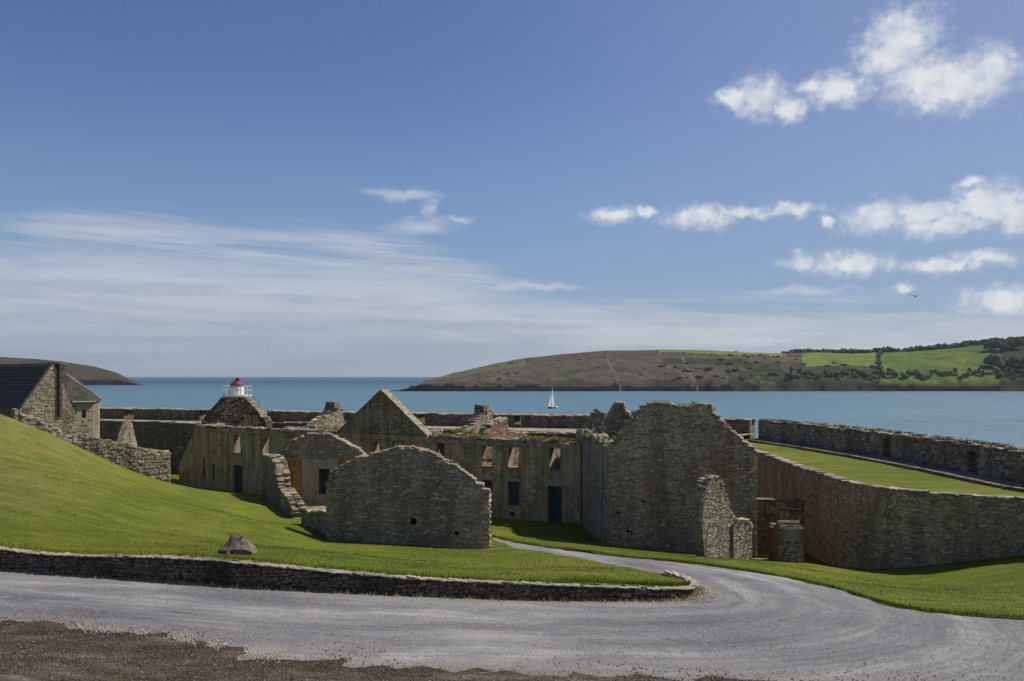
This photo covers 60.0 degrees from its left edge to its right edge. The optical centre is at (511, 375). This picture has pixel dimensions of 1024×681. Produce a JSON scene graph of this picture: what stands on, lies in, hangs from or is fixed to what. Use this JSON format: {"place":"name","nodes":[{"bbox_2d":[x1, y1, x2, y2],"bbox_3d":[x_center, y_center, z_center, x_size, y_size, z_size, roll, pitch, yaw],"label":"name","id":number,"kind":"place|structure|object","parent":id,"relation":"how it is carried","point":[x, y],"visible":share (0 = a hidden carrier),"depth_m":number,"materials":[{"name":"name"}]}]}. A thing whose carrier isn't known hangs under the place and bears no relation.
{"place":"outdoors","nodes":[
{"label":"outdoors","id":0,"kind":"place"},
{"bbox_2d":[0,357,142,384],"bbox_3d":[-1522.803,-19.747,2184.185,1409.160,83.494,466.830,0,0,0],"label":"headland","id":1,"kind":"structure","parent":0,"point":[86,374],"depth_m":2024.30,"materials":[{"name":"plant"}]},
{"bbox_2d":[0,618,769,680],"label":"earth bank","id":2,"kind":"structure","parent":0,"point":[139,643],"depth_m":16.38,"materials":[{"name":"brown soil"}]},
{"bbox_2d":[0,537,1023,680],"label":"road","id":3,"kind":"structure","parent":0,"point":[73,597],"depth_m":19.81,"materials":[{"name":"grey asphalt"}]},
{"bbox_2d":[1,569,705,601],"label":"weeds","id":4,"kind":"object","parent":3,"relation":"on","point":[498,598],"visible":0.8,"depth_m":22.66,"materials":[{"name":"green plant"}]},
{"bbox_2d":[0,569,721,663],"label":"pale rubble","id":5,"kind":"object","parent":3,"relation":"on","point":[140,632],"visible":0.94,"depth_m":18.57,"materials":[{"name":"grey stone"}]},
{"bbox_2d":[0,608,1020,680],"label":"bank stones","id":6,"kind":"object","parent":3,"relation":"on","point":[175,663],"visible":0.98,"depth_m":16.52,"materials":[{"name":"stone"}]},
{"bbox_2d":[0,414,1023,618],"bbox_3d":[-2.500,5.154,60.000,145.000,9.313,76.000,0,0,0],"label":"lawn","id":7,"kind":"structure","parent":0,"point":[242,503],"depth_m":33.28,"materials":[{"name":"green plant"}]},
{"bbox_2d":[0,363,102,438],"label":"stone house","id":8,"kind":"structure","parent":7,"relation":"on","point":[56,395],"depth_m":66.34,"materials":[{"name":"stone"}]},
{"bbox_2d":[18,412,170,482],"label":"rubble wall","id":9,"kind":"structure","parent":7,"relation":"on","point":[153,463],"depth_m":50.21,"materials":[{"name":"stone"}]},
{"bbox_2d":[116,421,137,446],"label":"ruined gable","id":10,"kind":"structure","parent":7,"relation":"on","point":[126,434],"depth_m":65.83,"materials":[{"name":"stone"}]},
{"bbox_2d":[81,419,201,472],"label":"rampart","id":11,"kind":"object","parent":7,"relation":"on","point":[173,437],"visible":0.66,"depth_m":89.39,"materials":[{"name":"stone"}]},
{"bbox_2d":[218,533,257,554],"bbox_3d":[-7.623,4.665,24.542,1.076,0.599,0.767,0,0,0],"label":"boulder","id":12,"kind":"object","parent":7,"relation":"on","point":[237,544],"visible":0.91,"depth_m":24.44,"materials":[{"name":"grey stone"}]},
{"bbox_2d":[0,546,698,600],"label":"roadside wall","id":13,"kind":"structure","parent":7,"relation":"on","point":[206,570],"depth_m":22.84,"materials":[{"name":"stone"}]},
{"bbox_2d":[261,431,491,548],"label":"ruined house","id":14,"kind":"structure","parent":7,"relation":"on","point":[411,494],"depth_m":38.00,"materials":[{"name":"grey stone"}]},
{"bbox_2d":[179,389,581,524],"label":"ruined barracks","id":15,"kind":"structure","parent":7,"relation":"on","point":[532,476],"depth_m":62.52,"materials":[{"name":"grey stone"}]},
{"bbox_2d":[235,465,242,491],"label":"door","id":16,"kind":"structure","parent":15,"relation":"in","point":[238,468],"depth_m":71.69,"materials":[{"name":"blue wood"}]},
{"bbox_2d":[550,486,561,521],"bbox_3d":[2.842,8.251,56.196,1.063,2.584,0.157,0,0,32],"label":"door","id":17,"kind":"structure","parent":15,"relation":"in","point":[555,491],"depth_m":56.27,"materials":[{"name":"blue wood"}]},
{"bbox_2d":[100,407,757,438],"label":"rampart","id":18,"kind":"object","parent":7,"relation":"on","point":[738,425],"visible":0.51,"depth_m":83.86,"materials":[{"name":"grey stone"}]},
{"bbox_2d":[102,419,750,435],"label":"rampart walk","id":19,"kind":"structure","parent":18,"relation":"attached to","point":[530,429],"depth_m":79.32,"materials":[{"name":"grey stone"}]},
{"bbox_2d":[223,378,251,396],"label":"lighthouse","id":20,"kind":"object","parent":19,"relation":"on","point":[235,388],"visible":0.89,"depth_m":91.40,"materials":[{"name":"white paint"}]},
{"bbox_2d":[5,472,1014,615],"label":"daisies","id":21,"kind":"object","parent":7,"relation":"on","point":[551,570],"visible":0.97,"depth_m":29.09,"materials":[{"name":"plant"}]},
{"bbox_2d":[575,400,759,557],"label":"ruined storehouse","id":22,"kind":"structure","parent":7,"relation":"on","point":[646,466],"depth_m":44.30,"materials":[{"name":"stone"}]},
{"bbox_2d":[693,474,753,558],"bbox_3d":[9.501,6.772,39.623,3.520,4.856,0.737,0,0,-35],"label":"wall stub","id":23,"kind":"object","parent":7,"relation":"on","point":[721,530],"depth_m":38.99,"materials":[{"name":"stone"}]},
{"bbox_2d":[757,497,804,549],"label":"passage wall","id":24,"kind":"structure","parent":7,"relation":"on","point":[771,510],"depth_m":49.41,"materials":[{"name":"brown stone"}]},
{"bbox_2d":[768,520,803,562],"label":"gate pier","id":25,"kind":"structure","parent":7,"relation":"on","point":[785,540],"depth_m":39.00,"materials":[{"name":"grey stone"}]},
{"bbox_2d":[743,418,1023,491],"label":"rampart","id":26,"kind":"object","parent":7,"relation":"on","point":[996,465],"visible":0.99,"depth_m":51.67,"materials":[{"name":"grey stone"}]},
{"bbox_2d":[756,449,1023,568],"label":"retaining wall","id":27,"kind":"structure","parent":7,"relation":"on","point":[849,523],"depth_m":40.33,"materials":[{"name":"grey stone"}]},
{"bbox_2d":[0,0,1023,376],"label":"sky","id":28,"kind":"structure","parent":0,"point":[189,188],"materials":[{"name":"blue"}]},
{"bbox_2d":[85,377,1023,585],"bbox_3d":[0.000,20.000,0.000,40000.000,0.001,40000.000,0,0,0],"label":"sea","id":29,"kind":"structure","parent":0,"point":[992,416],"depth_m":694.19,"materials":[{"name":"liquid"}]},
{"bbox_2d":[548,389,557,408],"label":"sailing boat","id":30,"kind":"object","parent":29,"relation":"on","point":[553,402],"visible":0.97,"depth_m":544.77,"materials":[{"name":"white fabric"}]},
{"bbox_2d":[394,344,1023,390],"bbox_3d":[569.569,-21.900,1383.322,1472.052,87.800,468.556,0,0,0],"label":"hill","id":31,"kind":"structure","parent":0,"point":[619,370],"depth_m":1214.19,"materials":[{"name":"green plant"}]},
{"bbox_2d":[410,350,1023,386],"bbox_3d":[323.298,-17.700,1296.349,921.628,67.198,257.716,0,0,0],"label":"scrub","id":32,"kind":"object","parent":31,"relation":"on","point":[882,373],"visible":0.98,"depth_m":1201.37,"materials":[{"name":"green plant"}]},
{"bbox_2d":[781,336,1023,352],"bbox_3d":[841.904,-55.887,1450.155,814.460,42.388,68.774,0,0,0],"label":"woodland","id":33,"kind":"object","parent":31,"relation":"on","point":[934,347],"visible":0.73,"depth_m":1431.48,"materials":[{"name":"green plant"}]},
{"bbox_2d":[982,356,989,365],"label":"tree","id":34,"kind":"object","parent":31,"relation":"on","point":[986,360],"visible":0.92,"depth_m":1238.23,"materials":[{"name":"green plant"}]},
{"bbox_2d":[983,340,991,350],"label":"tree","id":35,"kind":"object","parent":31,"relation":"on","point":[986,345],"visible":1,"depth_m":1342.06,"materials":[{"name":"green plant"}]},
{"bbox_2d":[988,353,999,367],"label":"tree","id":36,"kind":"object","parent":31,"relation":"on","point":[993,358],"visible":1,"depth_m":1232.17,"materials":[{"name":"green plant"}]},
{"bbox_2d":[989,340,998,349],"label":"tree","id":37,"kind":"object","parent":31,"relation":"on","point":[994,344],"visible":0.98,"depth_m":1339.18,"materials":[{"name":"green plant"}]},
{"bbox_2d":[994,360,1005,367],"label":"tree","id":38,"kind":"object","parent":31,"relation":"on","point":[1000,363],"visible":1,"depth_m":1223.16,"materials":[{"name":"green plant"}]},
{"bbox_2d":[997,341,1009,350],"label":"tree","id":39,"kind":"object","parent":31,"relation":"on","point":[1003,346],"visible":1,"depth_m":1327.79,"materials":[{"name":"green plant"}]},
{"bbox_2d":[1004,358,1009,366],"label":"tree","id":40,"kind":"object","parent":31,"relation":"on","point":[1006,360],"visible":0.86,"depth_m":1229.98,"materials":[{"name":"green plant"}]},
{"bbox_2d":[1004,338,1015,349],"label":"tree","id":41,"kind":"object","parent":31,"relation":"on","point":[1010,342],"visible":0.86,"depth_m":1333.68,"materials":[{"name":"green plant"}]},
{"bbox_2d":[1008,356,1016,368],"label":"tree","id":42,"kind":"object","parent":31,"relation":"on","point":[1012,361],"visible":0.97,"depth_m":1222.31,"materials":[{"name":"green plant"}]},
{"bbox_2d":[1014,338,1023,345],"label":"tree","id":43,"kind":"object","parent":31,"relation":"on","point":[1018,341],"visible":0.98,"depth_m":1331.92,"materials":[{"name":"green plant"}]},
{"bbox_2d":[1018,358,1023,369],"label":"tree","id":44,"kind":"object","parent":31,"relation":"on","point":[1021,363],"visible":0.97,"depth_m":1219.39,"materials":[{"name":"green plant"}]},
{"bbox_2d":[748,442,1023,496],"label":"terrace lawn","id":45,"kind":"structure","parent":0,"point":[867,472],"depth_m":47.12,"materials":[{"name":"green plant"}]}
]}

